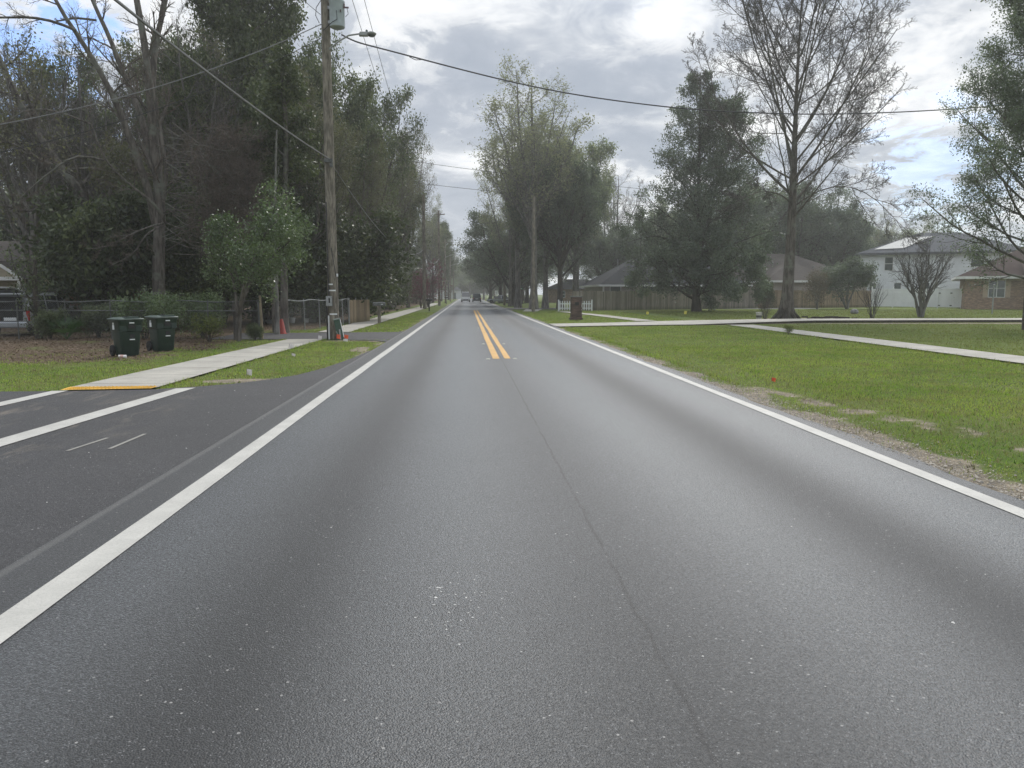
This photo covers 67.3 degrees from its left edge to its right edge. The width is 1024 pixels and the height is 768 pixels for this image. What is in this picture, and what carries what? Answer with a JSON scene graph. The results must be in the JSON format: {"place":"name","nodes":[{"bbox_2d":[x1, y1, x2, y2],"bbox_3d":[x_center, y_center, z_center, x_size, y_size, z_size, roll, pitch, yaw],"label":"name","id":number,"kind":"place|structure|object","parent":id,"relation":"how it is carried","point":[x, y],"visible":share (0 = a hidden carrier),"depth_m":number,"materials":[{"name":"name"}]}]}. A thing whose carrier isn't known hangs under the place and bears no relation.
{"place":"outdoors","nodes":[
{"label":"outdoors","id":0,"kind":"place"},
{"bbox_2d":[0,350,371,569],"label":"side street","id":1,"kind":"structure","parent":0,"point":[74,487],"depth_m":8.48,"materials":[{"name":"asphalt"}]},
{"bbox_2d":[0,388,192,446],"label":"road marking","id":2,"kind":"object","parent":1,"relation":"on","point":[42,430],"visible":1,"depth_m":10.07,"materials":[{"name":"white paint"}]},
{"bbox_2d":[72,339,318,386],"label":"sidewalk","id":3,"kind":"structure","parent":0,"point":[161,376],"depth_m":16.99,"materials":[{"name":"concrete"}]},
{"bbox_2d":[212,331,403,341],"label":"asphalt driveway","id":4,"kind":"structure","parent":0,"point":[376,336],"depth_m":29.75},
{"bbox_2d":[319,303,437,331],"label":"sidewalk","id":5,"kind":"structure","parent":0,"point":[353,326],"depth_m":47.24,"materials":[{"name":"concrete"}]},
{"bbox_2d":[0,298,1023,767],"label":"road","id":6,"kind":"structure","parent":0,"point":[226,620],"depth_m":4.19,"materials":[{"name":"asphalt"}]},
{"bbox_2d":[0,299,459,643],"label":"road marking","id":7,"kind":"object","parent":6,"relation":"on","point":[23,612],"visible":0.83,"depth_m":5.20,"materials":[{"name":"white paint"}]},
{"bbox_2d":[508,310,1023,517],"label":"road marking","id":8,"kind":"object","parent":6,"relation":"on","point":[1010,508],"visible":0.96,"depth_m":8.05,"materials":[{"name":"white paint"}]},
{"bbox_2d":[0,295,1023,499],"bbox_3d":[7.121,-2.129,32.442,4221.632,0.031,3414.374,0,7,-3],"label":"ground","id":9,"kind":"structure","parent":0,"point":[778,393],"depth_m":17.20,"materials":[{"name":"plant"}]},
{"bbox_2d":[0,191,53,240],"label":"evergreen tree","id":10,"kind":"object","parent":9,"relation":"on","point":[5,235],"visible":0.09,"depth_m":57.20,"materials":[{"name":"green plant"}]},
{"bbox_2d":[0,234,55,338],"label":"tree","id":11,"kind":"object","parent":9,"relation":"on","point":[34,287],"visible":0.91,"depth_m":28.37,"materials":[{"name":"green plant"}]},
{"bbox_2d":[0,241,56,289],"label":"house","id":12,"kind":"structure","parent":9,"relation":"on","point":[4,270],"depth_m":44.99,"materials":[{"name":"beige"}]},
{"bbox_2d":[0,42,65,291],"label":"hardwood tree","id":13,"kind":"object","parent":9,"relation":"on","point":[23,220],"visible":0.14,"depth_m":43.03,"materials":[{"name":"green plant"}]},
{"bbox_2d":[0,287,80,334],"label":"minivan","id":14,"kind":"object","parent":9,"relation":"on","point":[7,295],"visible":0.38,"depth_m":30.07,"materials":[{"name":"grey metal"}]},
{"bbox_2d":[31,306,69,338],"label":"bush","id":15,"kind":"object","parent":9,"relation":"on","point":[40,319],"visible":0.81,"depth_m":28.06,"materials":[{"name":"green plant"}]},
{"bbox_2d":[0,24,107,289],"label":"bare tree","id":16,"kind":"object","parent":9,"relation":"on","point":[29,165],"visible":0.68,"depth_m":37.51,"materials":[{"name":"plant"}]},
{"bbox_2d":[46,314,86,338],"bbox_3d":[-16.304,-2.128,28.100,1.365,1.025,1.570,0,7,-3],"label":"palmetto","id":17,"kind":"object","parent":9,"relation":"on","point":[71,327],"visible":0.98,"depth_m":28.17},
{"bbox_2d":[15,29,124,208],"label":"broadleaf tree","id":18,"kind":"object","parent":9,"relation":"on","point":[71,122],"visible":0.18,"depth_m":46.94,"materials":[{"name":"green plant"}]},
{"bbox_2d":[22,192,151,330],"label":"evergreen tree","id":19,"kind":"object","parent":9,"relation":"on","point":[73,236],"visible":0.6,"depth_m":32.92,"materials":[{"name":"green plant"}]},
{"bbox_2d":[0,36,173,209],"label":"bare tree","id":20,"kind":"object","parent":9,"relation":"on","point":[82,150],"visible":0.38,"depth_m":40.44,"materials":[{"name":"plant"}]},
{"bbox_2d":[0,19,181,231],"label":"leaning tree","id":21,"kind":"object","parent":9,"relation":"on","point":[78,184],"visible":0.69,"depth_m":36.08,"materials":[{"name":"green plant"}]},
{"bbox_2d":[74,300,115,337],"bbox_3d":[-15.833,-2.502,29.485,1.743,1.504,1.924,5,8,37],"label":"bush","id":22,"kind":"object","parent":9,"relation":"on","point":[96,321],"visible":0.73,"depth_m":29.22,"materials":[{"name":"green plant"}]},
{"bbox_2d":[12,179,201,324],"bbox_3d":[-18.641,-5.932,35.384,7.346,7.044,8.062,-5,8,-38],"label":"evergreen tree","id":23,"kind":"object","parent":9,"relation":"on","point":[63,205],"visible":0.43,"depth_m":34.34,"materials":[{"name":"green plant"}]},
{"bbox_2d":[66,45,168,216],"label":"hardwood tree","id":24,"kind":"object","parent":9,"relation":"on","point":[120,103],"visible":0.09,"depth_m":52.25,"materials":[{"name":"green plant"}]},
{"bbox_2d":[107,316,143,355],"bbox_3d":[-10.332,-1.284,20.602,0.828,1.066,0.702,6,9,42],"label":"trash bin","id":25,"kind":"object","parent":9,"relation":"on","point":[125,330],"visible":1,"depth_m":20.39,"materials":[{"name":"plastic"}]},
{"bbox_2d":[0,299,259,338],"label":"chain link fence","id":26,"kind":"object","parent":9,"relation":"on","point":[106,310],"visible":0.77,"depth_m":28.08,"materials":[{"name":"metal"}]},
{"bbox_2d":[65,196,203,299],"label":"evergreen tree","id":27,"kind":"object","parent":9,"relation":"on","point":[150,234],"visible":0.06,"depth_m":34.92,"materials":[{"name":"green plant"}]},
{"bbox_2d":[0,0,280,297],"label":"bare tree","id":28,"kind":"object","parent":9,"relation":"on","point":[154,154],"visible":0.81,"depth_m":32.20,"materials":[{"name":"grey plant"}]},
{"bbox_2d":[101,286,187,338],"bbox_3d":[-13.624,-2.662,28.663,2.845,2.033,2.369,-4,8,-34],"label":"bush","id":29,"kind":"object","parent":9,"relation":"on","point":[123,313],"visible":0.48,"depth_m":28.18,"materials":[{"name":"green plant"}]},
{"bbox_2d":[113,30,207,314],"bbox_3d":[-25.001,-15.313,56.521,9.529,20.838,8.547,2,7,16],"label":"broadleaf tree","id":30,"kind":"object","parent":9,"relation":"on","point":[123,43],"visible":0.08,"depth_m":53.81,"materials":[{"name":"green plant"}]},
{"bbox_2d":[144,314,178,350],"bbox_3d":[-10.186,-1.492,22.382,0.828,1.066,0.702,6,9,40],"label":"trash bin","id":31,"kind":"object","parent":9,"relation":"on","point":[162,331],"visible":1,"depth_m":22.17,"materials":[{"name":"plastic"}]},
{"bbox_2d":[139,291,190,339],"bbox_3d":[-12.167,-2.376,26.988,1.615,1.832,1.606,3,7,24],"label":"bush","id":32,"kind":"object","parent":9,"relation":"on","point":[167,302],"visible":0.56,"depth_m":26.88,"materials":[{"name":"green plant"}]},
{"bbox_2d":[109,1,253,245],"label":"bare tree","id":33,"kind":"object","parent":9,"relation":"on","point":[220,110],"visible":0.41,"depth_m":37.88,"materials":[{"name":"plant"}]},
{"bbox_2d":[0,324,369,389],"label":"leaf litter","id":34,"kind":"object","parent":9,"relation":"on","point":[83,352],"visible":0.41,"depth_m":24.68,"materials":[{"name":"plant"}]},
{"bbox_2d":[128,0,255,318],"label":"hardwood tree","id":35,"kind":"object","parent":9,"relation":"on","point":[217,42],"visible":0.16,"depth_m":47.59,"materials":[{"name":"green plant"}]},
{"bbox_2d":[141,219,249,327],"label":"evergreen tree","id":36,"kind":"object","parent":9,"relation":"on","point":[194,285],"visible":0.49,"depth_m":35.60,"materials":[{"name":"green plant"}]},
{"bbox_2d":[175,288,227,337],"bbox_3d":[-11.788,-2.679,29.143,1.912,1.938,1.921,-2,7,-15],"label":"bush","id":37,"kind":"object","parent":9,"relation":"on","point":[212,297],"visible":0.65,"depth_m":29.07,"materials":[{"name":"green plant"}]},
{"bbox_2d":[185,313,229,341],"bbox_3d":[-10.507,-1.932,26.554,1.436,1.096,1.465,4,8,29],"label":"bush","id":38,"kind":"object","parent":9,"relation":"on","point":[215,326],"visible":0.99,"depth_m":26.48,"materials":[{"name":"green plant"}]},
{"bbox_2d":[167,215,289,324],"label":"evergreen tree","id":39,"kind":"object","parent":9,"relation":"on","point":[255,291],"visible":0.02,"depth_m":40.15,"materials":[{"name":"green plant"}]},
{"bbox_2d":[159,15,301,313],"bbox_3d":[-20.879,-17.320,59.058,10.217,24.271,10.852,0,7,-3],"label":"broadleaf tree","id":40,"kind":"object","parent":9,"relation":"on","point":[174,33],"depth_m":56.55,"materials":[{"name":"green plant"}]},
{"bbox_2d":[140,0,340,324],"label":"evergreen tree","id":41,"kind":"object","parent":9,"relation":"on","point":[238,18],"visible":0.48,"depth_m":39.11,"materials":[{"name":"green plant"}]},
{"bbox_2d":[198,176,320,340],"bbox_3d":[-8.506,-4.328,27.046,4.057,5.830,4.505,5,8,36],"label":"glossy leaf tree","id":42,"kind":"object","parent":9,"relation":"on","point":[256,257],"visible":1,"depth_m":26.47,"materials":[{"name":"green plant"}]},
{"bbox_2d":[175,189,348,320],"bbox_3d":[-14.379,-7.214,44.018,9.942,7.600,9.059,0,7,0],"label":"evergreen tree","id":43,"kind":"object","parent":9,"relation":"on","point":[314,271],"visible":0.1,"depth_m":43.09,"materials":[{"name":"green plant"}]},
{"bbox_2d":[221,234,313,323],"bbox_3d":[-13.693,-5.921,42.671,5.629,5.289,6.010,4,8,33],"label":"undergrowth bush","id":44,"kind":"object","parent":9,"relation":"on","point":[266,316],"visible":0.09,"depth_m":42.39,"materials":[{"name":"green plant"}]},
{"bbox_2d":[238,94,311,331],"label":"tall tree","id":45,"kind":"object","parent":9,"relation":"on","point":[269,169],"visible":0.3,"depth_m":32.36,"materials":[{"name":"green plant"}]},
{"bbox_2d":[272,130,281,333],"bbox_3d":[-9.477,-6.005,31.022,0.528,8.246,0.833,-5,8,-35],"label":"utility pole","id":46,"kind":"object","parent":9,"relation":"on","point":[277,327],"visible":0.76,"depth_m":31.19,"materials":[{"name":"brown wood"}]},
{"bbox_2d":[248,38,323,332],"bbox_3d":[-9.344,-8.126,32.284,2.881,12.168,2.975,4,8,28],"label":"tall tree","id":47,"kind":"object","parent":9,"relation":"on","point":[281,81],"visible":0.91,"depth_m":31.93,"materials":[{"name":"green plant"}]},
{"bbox_2d":[217,0,374,317],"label":"evergreen tree","id":48,"kind":"object","parent":9,"relation":"on","point":[315,72],"visible":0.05,"depth_m":47.73,"materials":[{"name":"green plant"}]},
{"bbox_2d":[237,57,365,321],"bbox_3d":[-12.406,-11.026,44.202,7.638,15.098,7.339,3,7,23],"label":"hardwood tree","id":49,"kind":"object","parent":9,"relation":"on","point":[340,164],"visible":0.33,"depth_m":43.87,"materials":[{"name":"green plant"}]},
{"bbox_2d":[288,298,349,330],"bbox_3d":[-9.197,-3.432,37.818,0.339,1.541,9.636,0,7,4],"label":"chain link fence","id":50,"kind":"object","parent":9,"relation":"on","point":[313,315],"visible":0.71,"depth_m":36.09,"materials":[{"name":"metal"}]},
{"bbox_2d":[300,283,346,321],"bbox_3d":[-11.242,-4.796,45.210,3.430,2.451,2.856,1,7,5],"label":"bush","id":51,"kind":"object","parent":9,"relation":"on","point":[320,305],"visible":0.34,"depth_m":44.59,"materials":[{"name":"green plant"}]},
{"bbox_2d":[288,222,375,320],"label":"evergreen tree","id":52,"kind":"object","parent":9,"relation":"on","point":[342,265],"visible":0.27,"depth_m":44.79,"materials":[{"name":"green plant"}]},
{"bbox_2d":[297,25,389,316],"bbox_3d":[-13.460,-14.865,55.075,8.317,20.278,9.273,4,8,32],"label":"broadleaf tree","id":53,"kind":"object","parent":9,"relation":"on","point":[363,92],"visible":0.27,"depth_m":53.79,"materials":[{"name":"green plant"}]},
{"bbox_2d":[315,0,375,339],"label":"utility pole","id":54,"kind":"object","parent":9,"relation":"on","point":[333,16],"visible":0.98,"depth_m":27.24,"materials":[{"name":"brown wood"}]},
{"bbox_2d":[0,24,321,124],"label":"overhead wire","id":55,"kind":"object","parent":54,"relation":"attached to","point":[160,85],"visible":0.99,"depth_m":24.39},
{"bbox_2d":[114,0,329,158],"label":"overhead wire","id":56,"kind":"object","parent":54,"relation":"attached to","point":[174,46],"visible":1,"depth_m":14.11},
{"bbox_2d":[341,34,997,114],"bbox_3d":[12.802,-13.738,35.438,41.365,3.096,0.679,-3,7,-24],"label":"overhead wire","id":57,"kind":"object","parent":54,"relation":"attached to","point":[627,101],"visible":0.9,"depth_m":32.30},
{"bbox_2d":[347,298,369,323],"bbox_3d":[-8.855,-4.213,44.466,0.152,1.551,3.765,1,7,6],"label":"slat fence","id":58,"kind":"object","parent":9,"relation":"on","point":[359,311],"visible":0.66,"depth_m":44.23,"materials":[{"name":"wood"}]},
{"bbox_2d":[316,127,403,237],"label":"hardwood tree","id":59,"kind":"object","parent":9,"relation":"on","point":[356,189],"visible":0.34,"depth_m":55.63,"materials":[{"name":"green plant"}]},
{"bbox_2d":[312,203,422,316],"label":"evergreen tree","id":60,"kind":"object","parent":9,"relation":"on","point":[384,255],"visible":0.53,"depth_m":46.27,"materials":[{"name":"green plant"}]},
{"bbox_2d":[333,65,429,312],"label":"broadleaf tree","id":61,"kind":"object","parent":9,"relation":"on","point":[390,144],"visible":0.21,"depth_m":66.83,"materials":[{"name":"green plant"}]},
{"bbox_2d":[361,117,430,309],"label":"hardwood tree","id":62,"kind":"object","parent":9,"relation":"on","point":[406,188],"visible":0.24,"depth_m":79.22,"materials":[{"name":"green plant"}]},
{"bbox_2d":[366,165,432,306],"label":"broadleaf tree","id":63,"kind":"object","parent":9,"relation":"on","point":[417,213],"visible":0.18,"depth_m":88.93,"materials":[{"name":"green plant"}]},
{"bbox_2d":[387,126,437,307],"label":"hardwood tree","id":64,"kind":"object","parent":9,"relation":"on","point":[420,186],"visible":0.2,"depth_m":93.72,"materials":[{"name":"green plant"}]},
{"bbox_2d":[422,194,426,308],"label":"utility pole","id":65,"kind":"object","parent":9,"relation":"on","point":[424,258],"visible":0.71,"depth_m":85.96,"materials":[{"name":"brown wood"}]},
{"bbox_2d":[417,192,444,303],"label":"hardwood tree","id":66,"kind":"object","parent":9,"relation":"on","point":[430,229],"visible":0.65,"depth_m":131.82,"materials":[{"name":"green plant"}]},
{"bbox_2d":[412,256,452,306],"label":"flowering shrub","id":67,"kind":"object","parent":9,"relation":"on","point":[435,281],"visible":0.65,"depth_m":96.61,"materials":[{"name":"green plant"}]},
{"bbox_2d":[411,215,454,302],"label":"broadleaf tree","id":68,"kind":"object","parent":9,"relation":"on","point":[446,233],"visible":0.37,"depth_m":146.34,"materials":[{"name":"green plant"}]},
{"bbox_2d":[426,218,453,300],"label":"evergreen tree","id":69,"kind":"object","parent":9,"relation":"on","point":[447,264],"visible":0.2,"depth_m":176.78,"materials":[{"name":"green plant"}]},
{"bbox_2d":[457,250,508,298],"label":"oak tree","id":70,"kind":"object","parent":9,"relation":"on","point":[490,284],"visible":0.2,"depth_m":186.44,"materials":[{"name":"green plant"}]},
{"bbox_2d":[470,232,508,302],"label":"oak tree","id":71,"kind":"object","parent":9,"relation":"on","point":[493,279],"visible":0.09,"depth_m":148.44,"materials":[{"name":"green plant"}]},
{"bbox_2d":[473,159,522,305],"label":"hardwood tree","id":72,"kind":"object","parent":9,"relation":"on","point":[510,238],"visible":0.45,"depth_m":102.19,"materials":[{"name":"green plant"}]},
{"bbox_2d":[454,207,568,305],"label":"oak tree","id":73,"kind":"object","parent":9,"relation":"on","point":[488,246],"visible":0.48,"depth_m":109.00,"materials":[{"name":"green plant"}]},
{"bbox_2d":[472,97,580,307],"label":"hardwood tree","id":74,"kind":"object","parent":9,"relation":"on","point":[518,298],"visible":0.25,"depth_m":89.83,"materials":[{"name":"green plant"}]},
{"bbox_2d":[464,49,600,308],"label":"hardwood tree","id":75,"kind":"object","parent":9,"relation":"on","point":[531,134],"visible":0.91,"depth_m":78.55,"materials":[{"name":"green plant"}]},
{"bbox_2d":[532,196,534,311],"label":"utility pole","id":76,"kind":"object","parent":9,"relation":"on","point":[533,260],"visible":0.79,"depth_m":70.73,"materials":[{"name":"brown wood"}]},
{"bbox_2d":[499,122,598,307],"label":"broadleaf tree","id":77,"kind":"object","parent":9,"relation":"on","point":[545,302],"visible":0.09,"depth_m":86.97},
{"bbox_2d":[503,139,606,308],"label":"oak tree","id":78,"kind":"object","parent":9,"relation":"on","point":[559,238],"visible":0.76,"depth_m":82.72,"materials":[{"name":"green plant"}]},
{"bbox_2d":[548,279,586,302],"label":"house","id":79,"kind":"structure","parent":9,"relation":"on","point":[552,292],"depth_m":149.90,"materials":[{"name":"brick"}]},
{"bbox_2d":[569,296,582,319],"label":"brick pillar","id":80,"kind":"structure","parent":9,"relation":"on","point":[576,307],"depth_m":48.95,"materials":[{"name":"brown brick"}]},
{"bbox_2d":[541,133,624,295],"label":"broadleaf tree","id":81,"kind":"object","parent":9,"relation":"on","point":[606,189],"visible":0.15,"depth_m":93.01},
{"bbox_2d":[562,156,619,290],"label":"hardwood tree","id":82,"kind":"object","parent":9,"relation":"on","point":[607,219],"visible":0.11,"depth_m":93.67,"materials":[{"name":"green plant"}]},
{"bbox_2d":[579,209,643,280],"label":"oak tree","id":83,"kind":"object","parent":9,"relation":"on","point":[601,249],"visible":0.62,"depth_m":109.53,"materials":[{"name":"green plant"}]},
{"bbox_2d":[599,167,649,264],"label":"bare tree","id":84,"kind":"object","parent":9,"relation":"on","point":[617,217],"visible":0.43,"depth_m":122.95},
{"bbox_2d":[573,291,756,310],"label":"board fence","id":85,"kind":"object","parent":9,"relation":"on","point":[615,300],"visible":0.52,"depth_m":81.06,"materials":[{"name":"wood"}]},
{"bbox_2d":[608,67,784,311],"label":"magnolia tree","id":86,"kind":"object","parent":9,"relation":"on","point":[681,253],"visible":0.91,"depth_m":70.63,"materials":[{"name":"green plant"}]},
{"bbox_2d":[677,164,816,266],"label":"oak tree","id":87,"kind":"object","parent":9,"relation":"on","point":[771,216],"visible":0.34,"depth_m":108.32,"materials":[{"name":"green plant"}]},
{"bbox_2d":[556,320,1021,327],"bbox_3d":[29.356,-3.780,46.143,56.299,0.200,6.765,-1,7,-10],"label":"driveway edge","id":88,"kind":"object","parent":9,"relation":"on","point":[877,321],"visible":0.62,"depth_m":44.32,"materials":[{"name":"concrete"}]},
{"bbox_2d":[577,330,1023,498],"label":"dry grass","id":89,"kind":"structure","parent":9,"relation":"on","point":[859,416],"depth_m":10.57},
{"bbox_2d":[731,254,872,306],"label":"house","id":90,"kind":"structure","parent":9,"relation":"on","point":[803,267],"depth_m":98.98,"materials":[{"name":"beige"}]},
{"bbox_2d":[681,0,932,318],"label":"bare tree","id":91,"kind":"object","parent":9,"relation":"on","point":[786,309],"visible":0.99,"depth_m":49.22,"materials":[{"name":"grey plant"}]},
{"bbox_2d":[763,178,859,266],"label":"oak tree","id":92,"kind":"object","parent":9,"relation":"on","point":[831,230],"visible":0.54,"depth_m":113.02,"materials":[{"name":"green plant"}]},
{"bbox_2d":[758,290,871,307],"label":"board fence","id":93,"kind":"object","parent":9,"relation":"on","point":[829,301],"visible":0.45,"depth_m":93.69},
{"bbox_2d":[795,266,834,308],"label":"tree","id":94,"kind":"object","parent":9,"relation":"on","point":[817,280],"visible":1,"depth_m":83.16,"materials":[{"name":"green plant"}]},
{"bbox_2d":[800,185,878,267],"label":"oak tree","id":95,"kind":"object","parent":9,"relation":"on","point":[859,240],"visible":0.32,"depth_m":116.55,"materials":[{"name":"green plant"}]},
{"bbox_2d":[808,253,880,308],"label":"tree","id":96,"kind":"object","parent":9,"relation":"on","point":[849,271],"visible":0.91,"depth_m":84.14,"materials":[{"name":"green plant"}]},
{"bbox_2d":[871,286,961,307],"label":"vinyl fence","id":97,"kind":"object","parent":9,"relation":"on","point":[905,298],"visible":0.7,"depth_m":93.17,"materials":[{"name":"white plastic"}]},
{"bbox_2d":[886,229,961,316],"bbox_3d":[28.856,-7.754,54.492,4.353,6.288,4.426,-4,8,-31],"label":"crape myrtle","id":98,"kind":"object","parent":9,"relation":"on","point":[921,307],"visible":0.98,"depth_m":54.25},
{"bbox_2d":[903,0,1023,329],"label":"leafy tree","id":99,"kind":"object","parent":9,"relation":"on","point":[1008,88],"visible":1,"depth_m":35.48,"materials":[{"name":"green plant"}]},
{"bbox_2d":[951,248,1023,309],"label":"house","id":100,"kind":"structure","parent":9,"relation":"on","point":[1010,295],"depth_m":83.25,"materials":[{"name":"brick"}]},
{"bbox_2d":[988,279,1005,297],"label":"window","id":101,"kind":"structure","parent":100,"relation":"in","point":[999,292],"depth_m":82.94,"materials":[{"name":"white glass"}]},
{"bbox_2d":[0,0,1023,294],"label":"sky","id":102,"kind":"structure","parent":0,"point":[622,50],"materials":[{"name":"grey"}]},
{"bbox_2d":[579,253,752,291],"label":"house","id":103,"kind":"structure","parent":0,"point":[610,280],"depth_m":93.28,"materials":[{"name":"beige"}]},
{"bbox_2d":[549,318,1021,325],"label":"concrete driveway","id":104,"kind":"structure","parent":0,"point":[685,322],"depth_m":44.56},
{"bbox_2d":[568,329,1023,500],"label":"shoulder gravel","id":105,"kind":"structure","parent":0,"point":[881,444],"depth_m":8.61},
{"bbox_2d":[733,325,1023,362],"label":"sidewalk","id":106,"kind":"structure","parent":0,"point":[997,356],"depth_m":24.11,"materials":[{"name":"concrete"}]},
{"bbox_2d":[855,232,1021,289],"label":"house","id":107,"kind":"structure","parent":0,"point":[882,255],"depth_m":102.65,"materials":[{"name":"white"}]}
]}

